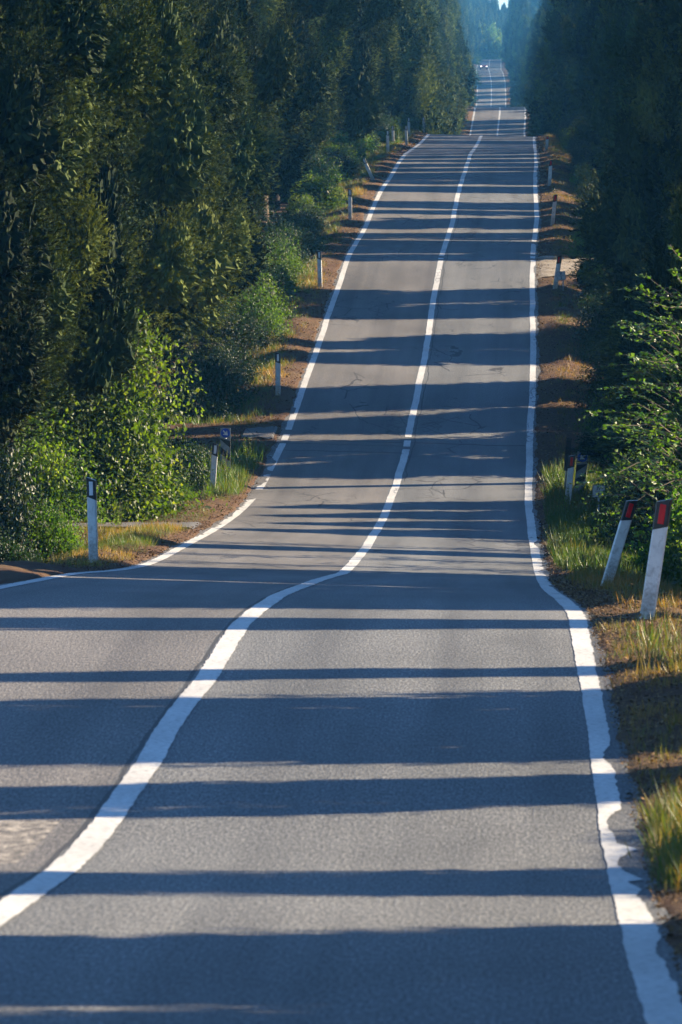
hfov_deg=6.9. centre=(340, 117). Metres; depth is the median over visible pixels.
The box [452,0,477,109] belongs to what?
cypress tree
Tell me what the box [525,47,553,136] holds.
cypress tree
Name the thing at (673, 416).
cypress tree
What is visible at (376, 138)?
bush
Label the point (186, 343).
bush
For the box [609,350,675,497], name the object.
cypress tree
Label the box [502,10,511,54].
cypress tree
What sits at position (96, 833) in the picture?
line
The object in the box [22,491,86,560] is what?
bush
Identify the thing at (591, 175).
bush
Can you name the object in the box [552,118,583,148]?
bush
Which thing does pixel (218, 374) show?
bush
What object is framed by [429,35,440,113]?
cypress tree
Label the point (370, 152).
bush
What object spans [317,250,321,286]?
delineator post
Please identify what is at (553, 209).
delineator post
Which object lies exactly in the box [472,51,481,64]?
bush
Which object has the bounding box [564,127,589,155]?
bush
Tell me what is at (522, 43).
cypress tree
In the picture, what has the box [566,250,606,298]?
bush
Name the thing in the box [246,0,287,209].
cypress tree
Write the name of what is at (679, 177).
cypress tree
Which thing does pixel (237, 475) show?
verge grass
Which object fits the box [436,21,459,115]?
cypress tree
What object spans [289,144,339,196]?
bush
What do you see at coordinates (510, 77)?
cypress tree
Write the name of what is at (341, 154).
bush
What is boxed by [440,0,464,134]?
cypress tree
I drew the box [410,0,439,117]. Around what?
cypress tree
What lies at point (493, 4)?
cypress tree
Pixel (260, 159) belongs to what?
cypress tree
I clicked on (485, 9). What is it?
cypress tree
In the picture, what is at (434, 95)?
cypress tree
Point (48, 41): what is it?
cypress tree
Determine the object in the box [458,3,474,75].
cypress tree
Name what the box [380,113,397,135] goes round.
bush
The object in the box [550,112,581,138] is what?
bush
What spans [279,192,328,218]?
bush
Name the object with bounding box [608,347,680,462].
cypress tree
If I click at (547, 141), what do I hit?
delineator post
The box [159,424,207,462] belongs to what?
bush
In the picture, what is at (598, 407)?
bush
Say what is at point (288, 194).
bush
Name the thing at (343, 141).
bush
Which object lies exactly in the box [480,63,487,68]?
hatchback car
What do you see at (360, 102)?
cypress tree
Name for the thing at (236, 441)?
tall weed
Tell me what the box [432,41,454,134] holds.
cypress tree
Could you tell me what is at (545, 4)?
cypress tree
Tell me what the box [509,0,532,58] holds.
cypress tree
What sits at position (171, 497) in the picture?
bush
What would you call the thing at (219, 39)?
cypress tree
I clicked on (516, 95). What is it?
cypress tree
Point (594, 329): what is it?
bush
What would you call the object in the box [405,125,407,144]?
delineator post
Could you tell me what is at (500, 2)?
sky
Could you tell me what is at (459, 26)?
cypress tree
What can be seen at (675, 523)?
bush
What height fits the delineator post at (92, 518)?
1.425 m
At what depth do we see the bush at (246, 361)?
138.54 m
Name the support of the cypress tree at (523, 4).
on the ground at (14, 571)
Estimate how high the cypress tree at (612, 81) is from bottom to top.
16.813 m
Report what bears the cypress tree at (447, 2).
on the ground at (14, 571)
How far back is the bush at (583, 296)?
157.44 m
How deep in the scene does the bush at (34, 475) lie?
95.79 m
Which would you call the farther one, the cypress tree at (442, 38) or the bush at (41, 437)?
the cypress tree at (442, 38)
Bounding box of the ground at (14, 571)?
[0,59,681,956]
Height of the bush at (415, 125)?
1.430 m
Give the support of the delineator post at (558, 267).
on the ground at (14, 571)
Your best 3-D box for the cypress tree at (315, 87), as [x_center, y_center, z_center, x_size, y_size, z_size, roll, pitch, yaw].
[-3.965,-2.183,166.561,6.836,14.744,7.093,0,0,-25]
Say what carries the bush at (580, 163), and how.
on the ground at (14, 571)
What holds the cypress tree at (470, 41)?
on the ground at (14, 571)
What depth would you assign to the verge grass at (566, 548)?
62.68 m
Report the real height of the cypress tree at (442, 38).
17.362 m
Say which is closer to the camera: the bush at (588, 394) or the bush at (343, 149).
the bush at (588, 394)
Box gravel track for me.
[536,256,593,279]
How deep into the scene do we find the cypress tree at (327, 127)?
194.47 m
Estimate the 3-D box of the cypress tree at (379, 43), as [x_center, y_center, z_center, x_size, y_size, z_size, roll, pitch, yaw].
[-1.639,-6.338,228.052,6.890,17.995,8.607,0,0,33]
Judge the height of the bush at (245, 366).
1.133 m
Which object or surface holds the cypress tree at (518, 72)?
on the ground at (14, 571)
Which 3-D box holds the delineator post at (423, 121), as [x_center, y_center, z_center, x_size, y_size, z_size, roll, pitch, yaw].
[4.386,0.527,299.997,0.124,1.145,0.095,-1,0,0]
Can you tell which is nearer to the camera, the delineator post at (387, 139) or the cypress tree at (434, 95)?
the delineator post at (387, 139)
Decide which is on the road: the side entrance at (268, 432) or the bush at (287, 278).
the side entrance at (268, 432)
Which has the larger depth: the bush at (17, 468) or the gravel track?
the gravel track
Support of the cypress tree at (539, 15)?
on the ground at (14, 571)
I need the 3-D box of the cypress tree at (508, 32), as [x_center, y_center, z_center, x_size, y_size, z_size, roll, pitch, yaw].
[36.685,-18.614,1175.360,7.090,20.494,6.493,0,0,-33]
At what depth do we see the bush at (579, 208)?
191.34 m
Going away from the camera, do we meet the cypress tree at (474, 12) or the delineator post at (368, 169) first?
the delineator post at (368, 169)
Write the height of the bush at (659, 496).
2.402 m
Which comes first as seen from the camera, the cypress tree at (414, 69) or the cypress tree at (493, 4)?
the cypress tree at (414, 69)
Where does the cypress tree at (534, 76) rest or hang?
on the ground at (14, 571)
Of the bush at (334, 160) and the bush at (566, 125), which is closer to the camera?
the bush at (334, 160)
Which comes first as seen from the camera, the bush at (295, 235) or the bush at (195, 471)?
the bush at (195, 471)
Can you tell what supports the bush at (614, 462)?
on the ground at (14, 571)
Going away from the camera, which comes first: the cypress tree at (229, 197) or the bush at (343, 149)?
the cypress tree at (229, 197)
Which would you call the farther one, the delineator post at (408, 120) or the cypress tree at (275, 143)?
the delineator post at (408, 120)
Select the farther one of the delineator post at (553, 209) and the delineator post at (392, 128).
the delineator post at (392, 128)
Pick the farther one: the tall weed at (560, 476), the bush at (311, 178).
the bush at (311, 178)
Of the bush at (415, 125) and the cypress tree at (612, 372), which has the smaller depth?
the cypress tree at (612, 372)
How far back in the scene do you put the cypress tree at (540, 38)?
529.44 m
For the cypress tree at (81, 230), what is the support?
on the ground at (14, 571)
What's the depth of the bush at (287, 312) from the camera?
150.47 m
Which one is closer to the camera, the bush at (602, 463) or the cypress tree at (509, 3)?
the bush at (602, 463)
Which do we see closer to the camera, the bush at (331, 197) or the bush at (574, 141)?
the bush at (331, 197)
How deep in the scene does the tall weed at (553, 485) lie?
113.00 m
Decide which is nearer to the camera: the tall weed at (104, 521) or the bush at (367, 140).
the tall weed at (104, 521)
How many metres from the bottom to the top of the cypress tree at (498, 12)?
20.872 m
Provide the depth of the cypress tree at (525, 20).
1066.88 m
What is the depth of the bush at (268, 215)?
184.92 m
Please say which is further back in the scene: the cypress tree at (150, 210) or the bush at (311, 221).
the bush at (311, 221)
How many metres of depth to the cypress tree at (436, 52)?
415.78 m
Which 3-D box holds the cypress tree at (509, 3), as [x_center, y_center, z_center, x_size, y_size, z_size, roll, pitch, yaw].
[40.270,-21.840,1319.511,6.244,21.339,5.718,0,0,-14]
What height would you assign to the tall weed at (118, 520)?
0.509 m
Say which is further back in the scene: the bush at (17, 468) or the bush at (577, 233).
the bush at (577, 233)
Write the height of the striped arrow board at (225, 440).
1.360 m
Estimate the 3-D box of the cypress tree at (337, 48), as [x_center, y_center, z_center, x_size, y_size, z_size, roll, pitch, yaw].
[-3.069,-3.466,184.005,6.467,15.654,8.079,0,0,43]
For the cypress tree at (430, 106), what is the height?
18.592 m
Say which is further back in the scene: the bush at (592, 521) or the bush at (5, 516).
the bush at (592, 521)
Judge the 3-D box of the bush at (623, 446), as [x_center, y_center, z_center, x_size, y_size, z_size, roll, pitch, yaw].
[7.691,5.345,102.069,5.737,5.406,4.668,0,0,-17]
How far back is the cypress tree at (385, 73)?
257.72 m
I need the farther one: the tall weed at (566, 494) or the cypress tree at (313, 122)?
the cypress tree at (313, 122)
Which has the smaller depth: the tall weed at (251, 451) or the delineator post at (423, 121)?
the tall weed at (251, 451)
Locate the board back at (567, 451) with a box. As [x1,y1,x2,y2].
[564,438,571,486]
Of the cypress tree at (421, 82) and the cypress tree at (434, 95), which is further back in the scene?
the cypress tree at (434, 95)
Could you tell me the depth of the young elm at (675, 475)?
84.04 m
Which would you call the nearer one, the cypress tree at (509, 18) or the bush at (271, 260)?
the bush at (271, 260)
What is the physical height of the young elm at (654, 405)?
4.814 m
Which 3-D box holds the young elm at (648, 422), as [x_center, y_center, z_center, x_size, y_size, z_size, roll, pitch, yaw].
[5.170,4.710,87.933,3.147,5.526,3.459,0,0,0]
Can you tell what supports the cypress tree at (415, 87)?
on the ground at (14, 571)
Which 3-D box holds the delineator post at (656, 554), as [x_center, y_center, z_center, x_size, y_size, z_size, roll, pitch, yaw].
[2.603,3.792,47.088,0.124,1.272,0.095,9,1,9]
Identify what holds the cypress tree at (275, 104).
on the ground at (14, 571)
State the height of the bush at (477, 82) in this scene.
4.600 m
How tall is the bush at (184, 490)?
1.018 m
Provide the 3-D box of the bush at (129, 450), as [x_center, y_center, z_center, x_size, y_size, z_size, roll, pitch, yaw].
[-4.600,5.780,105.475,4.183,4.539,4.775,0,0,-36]
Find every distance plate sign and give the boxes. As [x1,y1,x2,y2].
[556,271,565,290]
[592,485,604,509]
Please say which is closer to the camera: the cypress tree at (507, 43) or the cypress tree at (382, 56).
the cypress tree at (382, 56)
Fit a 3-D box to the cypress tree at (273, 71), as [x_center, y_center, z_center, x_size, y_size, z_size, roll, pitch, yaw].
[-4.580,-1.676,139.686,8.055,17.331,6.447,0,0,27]
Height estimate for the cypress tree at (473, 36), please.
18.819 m
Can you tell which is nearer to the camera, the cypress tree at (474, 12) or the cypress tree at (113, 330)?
the cypress tree at (113, 330)
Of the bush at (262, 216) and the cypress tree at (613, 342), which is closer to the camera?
the cypress tree at (613, 342)
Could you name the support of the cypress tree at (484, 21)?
on the ground at (14, 571)
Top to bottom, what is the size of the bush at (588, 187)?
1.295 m
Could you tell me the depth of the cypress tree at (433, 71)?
356.20 m
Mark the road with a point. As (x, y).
(366, 795)
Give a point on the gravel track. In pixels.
(548, 269)
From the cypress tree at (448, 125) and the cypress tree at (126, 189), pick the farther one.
the cypress tree at (448, 125)
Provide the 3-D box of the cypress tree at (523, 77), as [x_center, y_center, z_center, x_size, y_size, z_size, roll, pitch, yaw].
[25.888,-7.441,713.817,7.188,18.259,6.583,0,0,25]
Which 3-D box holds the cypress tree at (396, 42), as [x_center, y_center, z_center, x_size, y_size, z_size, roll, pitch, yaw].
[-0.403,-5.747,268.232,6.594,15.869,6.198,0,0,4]
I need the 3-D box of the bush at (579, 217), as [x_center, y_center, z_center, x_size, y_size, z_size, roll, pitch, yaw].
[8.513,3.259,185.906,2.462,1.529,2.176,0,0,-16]
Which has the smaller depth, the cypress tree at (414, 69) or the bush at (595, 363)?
the bush at (595, 363)
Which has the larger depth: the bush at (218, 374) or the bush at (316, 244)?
the bush at (316, 244)
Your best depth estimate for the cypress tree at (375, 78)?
251.31 m
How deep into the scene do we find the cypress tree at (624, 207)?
127.52 m
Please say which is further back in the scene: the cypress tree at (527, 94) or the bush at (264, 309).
the cypress tree at (527, 94)
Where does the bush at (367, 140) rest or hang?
on the ground at (14, 571)
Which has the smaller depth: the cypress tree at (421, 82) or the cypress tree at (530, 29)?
the cypress tree at (421, 82)
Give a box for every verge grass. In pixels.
[11,110,469,567]
[539,133,681,894]
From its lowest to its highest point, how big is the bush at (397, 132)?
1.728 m
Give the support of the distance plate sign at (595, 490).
on the ground at (14, 571)
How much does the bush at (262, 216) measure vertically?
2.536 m
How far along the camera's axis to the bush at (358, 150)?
233.34 m
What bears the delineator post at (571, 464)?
on the ground at (14, 571)
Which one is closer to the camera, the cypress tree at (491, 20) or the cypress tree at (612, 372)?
the cypress tree at (612, 372)
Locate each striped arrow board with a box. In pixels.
[220,428,230,470]
[574,451,587,495]
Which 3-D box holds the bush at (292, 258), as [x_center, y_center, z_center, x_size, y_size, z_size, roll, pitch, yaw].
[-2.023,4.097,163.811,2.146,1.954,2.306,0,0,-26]
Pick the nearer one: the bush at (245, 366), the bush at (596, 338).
the bush at (245, 366)
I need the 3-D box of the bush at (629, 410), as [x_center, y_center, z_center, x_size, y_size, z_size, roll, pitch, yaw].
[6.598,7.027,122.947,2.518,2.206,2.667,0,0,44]
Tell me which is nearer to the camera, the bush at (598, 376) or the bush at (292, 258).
the bush at (598, 376)
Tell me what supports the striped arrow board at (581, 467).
on the ground at (14, 571)
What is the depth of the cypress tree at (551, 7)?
491.49 m
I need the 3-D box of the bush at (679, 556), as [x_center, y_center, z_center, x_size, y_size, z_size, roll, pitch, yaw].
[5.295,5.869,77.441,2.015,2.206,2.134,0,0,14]
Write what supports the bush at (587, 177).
on the ground at (14, 571)
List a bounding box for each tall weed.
[98,507,106,523]
[111,501,121,527]
[210,450,227,476]
[233,432,243,451]
[243,437,252,461]
[552,470,562,490]
[555,465,564,487]
[557,484,569,505]
[561,486,578,512]
[579,472,588,501]
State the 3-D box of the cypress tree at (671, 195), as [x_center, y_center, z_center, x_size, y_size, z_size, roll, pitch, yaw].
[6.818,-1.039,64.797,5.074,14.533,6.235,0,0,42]
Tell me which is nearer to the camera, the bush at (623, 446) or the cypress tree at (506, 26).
the bush at (623, 446)
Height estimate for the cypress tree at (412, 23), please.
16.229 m
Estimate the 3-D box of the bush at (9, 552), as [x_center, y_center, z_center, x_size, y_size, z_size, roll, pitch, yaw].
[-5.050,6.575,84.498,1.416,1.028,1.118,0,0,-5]
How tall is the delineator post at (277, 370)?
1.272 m
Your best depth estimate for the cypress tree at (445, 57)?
491.79 m
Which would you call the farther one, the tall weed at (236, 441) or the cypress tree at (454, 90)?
the cypress tree at (454, 90)
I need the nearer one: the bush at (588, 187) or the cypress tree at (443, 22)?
the bush at (588, 187)
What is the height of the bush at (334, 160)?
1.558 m
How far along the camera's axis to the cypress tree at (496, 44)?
1474.35 m
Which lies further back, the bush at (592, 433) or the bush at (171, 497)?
the bush at (592, 433)
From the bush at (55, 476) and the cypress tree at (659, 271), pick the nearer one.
the cypress tree at (659, 271)
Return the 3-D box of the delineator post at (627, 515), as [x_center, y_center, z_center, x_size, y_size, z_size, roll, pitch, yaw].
[3.109,4.897,63.807,0.124,1.247,0.095,17,-1,-5]
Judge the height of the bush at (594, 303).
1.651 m
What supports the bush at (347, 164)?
on the ground at (14, 571)
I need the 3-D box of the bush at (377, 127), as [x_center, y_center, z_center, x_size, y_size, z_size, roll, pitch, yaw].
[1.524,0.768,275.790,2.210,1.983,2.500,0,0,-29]
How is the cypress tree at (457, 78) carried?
on the ground at (14, 571)
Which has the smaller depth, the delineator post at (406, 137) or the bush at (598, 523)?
the bush at (598, 523)
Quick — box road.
[0,59,681,1023]
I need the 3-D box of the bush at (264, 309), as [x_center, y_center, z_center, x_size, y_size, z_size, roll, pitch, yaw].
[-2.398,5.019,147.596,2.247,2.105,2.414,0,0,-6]
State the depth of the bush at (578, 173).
209.54 m
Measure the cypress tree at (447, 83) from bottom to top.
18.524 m
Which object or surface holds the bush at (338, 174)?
on the ground at (14, 571)
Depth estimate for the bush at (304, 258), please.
166.00 m
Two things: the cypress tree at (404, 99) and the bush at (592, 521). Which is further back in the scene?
the cypress tree at (404, 99)
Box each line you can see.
[0,59,500,925]
[0,65,477,588]
[501,70,681,1023]
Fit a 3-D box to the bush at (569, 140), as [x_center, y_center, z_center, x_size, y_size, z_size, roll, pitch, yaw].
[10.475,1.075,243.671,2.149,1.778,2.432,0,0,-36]
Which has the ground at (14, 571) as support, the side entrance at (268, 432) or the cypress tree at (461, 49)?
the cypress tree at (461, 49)
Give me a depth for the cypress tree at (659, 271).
92.09 m
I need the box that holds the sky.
[489,0,507,7]
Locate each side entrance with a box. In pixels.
[57,522,201,527]
[241,426,276,438]
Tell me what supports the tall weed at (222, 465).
on the ground at (14, 571)
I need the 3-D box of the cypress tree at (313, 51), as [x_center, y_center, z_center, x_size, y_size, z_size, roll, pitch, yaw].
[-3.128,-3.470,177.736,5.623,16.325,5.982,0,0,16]
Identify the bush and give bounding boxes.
[0,424,37,547]
[0,425,60,557]
[0,439,40,554]
[0,527,45,562]
[4,440,56,533]
[7,432,123,522]
[14,388,99,503]
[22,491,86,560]
[37,307,229,522]
[151,477,183,509]
[152,338,262,419]
[152,366,235,422]
[158,430,219,491]
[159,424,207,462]
[165,466,202,505]
[168,332,204,356]
[179,301,291,360]
[194,335,268,372]
[201,348,262,390]
[216,273,293,343]
[218,252,298,317]
[224,270,298,323]
[231,268,298,300]
[256,201,279,228]
[257,198,272,220]
[260,211,331,253]
[261,228,313,277]
[262,204,329,241]
[262,219,314,257]
[264,255,300,282]
[265,227,310,266]
[265,258,305,293]
[268,195,278,215]
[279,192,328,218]
[280,160,326,202]
[285,171,345,207]
[285,201,334,231]
[286,176,347,212]
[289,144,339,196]
[315,145,365,177]
[315,153,354,184]
[318,141,363,167]
[321,138,353,157]
[321,153,343,175]
[327,130,368,160]
[327,132,358,159]
[328,144,353,168]
[353,139,377,155]
[363,134,379,152]
[371,131,381,145]
[374,130,394,146]
[375,121,390,137]
[379,110,399,137]
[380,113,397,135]
[382,112,404,133]
[394,113,426,132]
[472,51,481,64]
[473,66,482,84]
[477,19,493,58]
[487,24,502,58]
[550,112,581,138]
[551,115,583,140]
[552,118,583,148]
[561,362,626,417]
[562,132,580,152]
[562,231,593,257]
[563,204,584,225]
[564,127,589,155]
[565,295,614,347]
[566,154,592,180]
[566,316,610,361]
[568,164,589,183]
[569,162,592,187]
[569,226,581,244]
[570,158,599,190]
[571,174,597,197]
[571,286,608,333]
[572,154,592,173]
[572,171,599,196]
[572,340,607,384]
[572,410,618,460]
[573,189,596,215]
[574,380,621,433]
[574,416,627,473]
[576,284,608,306]
[579,438,681,558]
[580,452,628,509]
[586,349,616,396]
[586,396,620,434]
[586,486,644,551]
[591,487,622,529]
[593,399,633,465]
[596,434,675,527]
[612,483,681,588]
[663,510,681,590]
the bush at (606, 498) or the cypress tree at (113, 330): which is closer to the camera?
the cypress tree at (113, 330)
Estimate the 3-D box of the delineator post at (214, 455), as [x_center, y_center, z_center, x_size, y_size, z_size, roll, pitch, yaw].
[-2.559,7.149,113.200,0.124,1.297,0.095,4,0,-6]
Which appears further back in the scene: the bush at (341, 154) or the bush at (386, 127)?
the bush at (386, 127)
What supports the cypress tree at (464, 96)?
on the ground at (14, 571)
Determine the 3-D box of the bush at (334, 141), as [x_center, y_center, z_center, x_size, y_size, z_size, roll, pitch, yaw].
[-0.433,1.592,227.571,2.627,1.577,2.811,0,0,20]
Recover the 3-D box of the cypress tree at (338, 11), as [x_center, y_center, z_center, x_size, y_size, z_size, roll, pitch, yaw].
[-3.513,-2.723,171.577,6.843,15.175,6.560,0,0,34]
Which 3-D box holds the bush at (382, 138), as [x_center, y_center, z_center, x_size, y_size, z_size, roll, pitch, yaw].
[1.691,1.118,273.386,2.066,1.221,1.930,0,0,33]
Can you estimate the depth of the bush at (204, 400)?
130.68 m
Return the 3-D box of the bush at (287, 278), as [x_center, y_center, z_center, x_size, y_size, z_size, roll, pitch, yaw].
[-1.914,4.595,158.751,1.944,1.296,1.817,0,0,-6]
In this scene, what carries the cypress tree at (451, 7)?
on the ground at (14, 571)
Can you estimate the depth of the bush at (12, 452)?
93.88 m
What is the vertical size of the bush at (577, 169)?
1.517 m
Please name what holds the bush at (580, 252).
on the ground at (14, 571)
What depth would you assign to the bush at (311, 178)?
193.15 m
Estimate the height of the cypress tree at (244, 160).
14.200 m
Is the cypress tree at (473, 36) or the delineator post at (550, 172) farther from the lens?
the cypress tree at (473, 36)
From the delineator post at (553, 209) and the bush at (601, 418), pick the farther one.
the delineator post at (553, 209)
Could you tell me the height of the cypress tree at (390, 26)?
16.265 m
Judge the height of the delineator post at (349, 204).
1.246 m
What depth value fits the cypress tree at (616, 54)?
138.44 m
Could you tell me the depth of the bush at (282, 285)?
155.46 m
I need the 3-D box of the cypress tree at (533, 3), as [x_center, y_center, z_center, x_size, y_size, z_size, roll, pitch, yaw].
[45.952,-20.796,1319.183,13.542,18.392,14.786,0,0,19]
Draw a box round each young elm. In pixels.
[568,293,681,508]
[574,245,681,524]
[620,268,681,522]
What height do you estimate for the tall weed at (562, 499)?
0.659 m
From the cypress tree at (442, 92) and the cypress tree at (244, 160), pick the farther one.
the cypress tree at (442, 92)
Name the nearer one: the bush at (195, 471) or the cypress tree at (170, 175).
the cypress tree at (170, 175)
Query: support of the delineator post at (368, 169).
on the ground at (14, 571)
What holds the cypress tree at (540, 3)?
on the ground at (14, 571)
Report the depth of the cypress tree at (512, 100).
874.96 m
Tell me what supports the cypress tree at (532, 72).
on the ground at (14, 571)
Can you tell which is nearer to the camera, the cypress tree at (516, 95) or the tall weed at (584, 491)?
the tall weed at (584, 491)
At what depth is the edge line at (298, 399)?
133.97 m
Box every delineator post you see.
[86,477,97,562]
[209,442,217,491]
[275,352,280,394]
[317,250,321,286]
[348,189,351,218]
[362,159,373,179]
[386,130,388,152]
[391,125,393,142]
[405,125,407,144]
[407,117,409,134]
[422,117,424,131]
[545,136,548,149]
[548,160,552,185]
[551,194,557,224]
[553,256,561,288]
[565,455,574,502]
[601,500,637,583]
[639,499,671,619]
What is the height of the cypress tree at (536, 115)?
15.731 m
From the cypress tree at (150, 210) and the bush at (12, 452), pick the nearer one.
the bush at (12, 452)
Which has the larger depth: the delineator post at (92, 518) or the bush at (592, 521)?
the bush at (592, 521)
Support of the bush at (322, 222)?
on the ground at (14, 571)
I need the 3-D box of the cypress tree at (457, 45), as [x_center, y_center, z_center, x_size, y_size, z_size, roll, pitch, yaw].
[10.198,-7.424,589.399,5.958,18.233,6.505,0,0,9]
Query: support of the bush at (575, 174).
on the ground at (14, 571)
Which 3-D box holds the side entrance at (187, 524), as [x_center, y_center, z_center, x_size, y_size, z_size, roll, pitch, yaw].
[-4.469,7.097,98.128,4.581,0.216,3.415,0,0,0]
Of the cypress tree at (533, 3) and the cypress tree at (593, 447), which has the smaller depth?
the cypress tree at (593, 447)
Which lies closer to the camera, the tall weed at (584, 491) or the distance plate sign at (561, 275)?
the tall weed at (584, 491)
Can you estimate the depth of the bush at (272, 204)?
191.92 m
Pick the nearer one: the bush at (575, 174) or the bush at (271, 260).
the bush at (271, 260)
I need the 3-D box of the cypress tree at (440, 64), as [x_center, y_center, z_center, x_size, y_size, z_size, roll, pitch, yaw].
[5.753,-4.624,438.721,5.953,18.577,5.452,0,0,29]
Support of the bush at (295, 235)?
on the ground at (14, 571)
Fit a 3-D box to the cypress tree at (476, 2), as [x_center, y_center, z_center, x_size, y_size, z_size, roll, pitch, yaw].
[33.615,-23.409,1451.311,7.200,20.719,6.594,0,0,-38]
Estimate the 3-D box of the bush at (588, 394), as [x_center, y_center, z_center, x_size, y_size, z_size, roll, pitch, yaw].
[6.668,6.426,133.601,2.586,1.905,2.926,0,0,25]
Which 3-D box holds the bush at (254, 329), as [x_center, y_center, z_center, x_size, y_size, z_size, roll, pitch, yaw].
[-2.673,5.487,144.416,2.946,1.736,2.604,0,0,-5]
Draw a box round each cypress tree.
[0,0,121,415]
[0,0,169,477]
[0,4,147,474]
[2,0,201,446]
[40,0,232,408]
[123,0,165,299]
[132,0,257,368]
[144,0,273,399]
[146,107,254,371]
[148,1,269,365]
[153,0,310,383]
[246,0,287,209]
[247,6,290,227]
[250,0,344,199]
[250,0,358,213]
[255,14,328,208]
[258,0,337,220]
[269,31,354,211]
[289,4,353,193]
[308,0,392,156]
[308,0,411,162]
[330,27,393,133]
[333,10,402,132]
[340,27,398,130]
[341,0,420,128]
[372,12,399,93]
[373,24,401,90]
[379,0,425,126]
[389,0,415,103]
[399,17,431,125]
[407,6,427,124]
[409,6,429,116]
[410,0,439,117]
[414,0,440,133]
[425,0,450,122]
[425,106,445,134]
[426,5,452,113]
[426,58,441,127]
[427,0,453,112]
[428,53,441,132]
[429,0,451,111]
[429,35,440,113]
[430,0,456,117]
[431,1,459,133]
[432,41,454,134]
[435,0,463,134]
[436,0,464,130]
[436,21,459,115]
[437,17,461,132]
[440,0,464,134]
[441,0,469,130]
[446,30,470,134]
[447,0,469,105]
[450,0,464,75]
[450,15,465,71]
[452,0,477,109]
[453,0,471,76]
[457,0,471,56]
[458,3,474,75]
[460,0,474,55]
[466,0,475,63]
[471,0,482,49]
[474,0,484,50]
[480,0,488,44]
[482,0,491,44]
[486,0,496,33]
[490,0,501,43]
[496,0,502,36]
[500,3,507,23]
[501,0,511,60]
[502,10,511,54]
[502,12,510,69]
[503,0,515,63]
[504,1,512,67]
[505,0,530,80]
[506,14,530,95]
[508,24,529,100]
[508,27,528,106]
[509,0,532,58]
[509,58,525,106]
[511,34,530,95]
[515,41,530,106]
[518,17,534,106]
[520,0,541,106]
[520,4,549,133]
[524,0,547,116]
[525,11,552,136]
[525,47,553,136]
[526,0,549,136]
[527,2,552,132]
[528,1,544,86]
[528,4,548,88]
[528,4,550,111]
[529,0,539,15]
[533,0,542,16]
[565,320,677,495]
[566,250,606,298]
[567,0,681,379]
[578,0,670,335]
[584,197,677,457]
[592,0,653,192]
[597,277,628,390]
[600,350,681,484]
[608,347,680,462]
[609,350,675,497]
[643,77,681,486]
[664,193,681,285]
[668,143,681,454]
[671,118,681,320]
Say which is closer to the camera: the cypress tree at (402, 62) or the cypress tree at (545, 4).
the cypress tree at (402, 62)

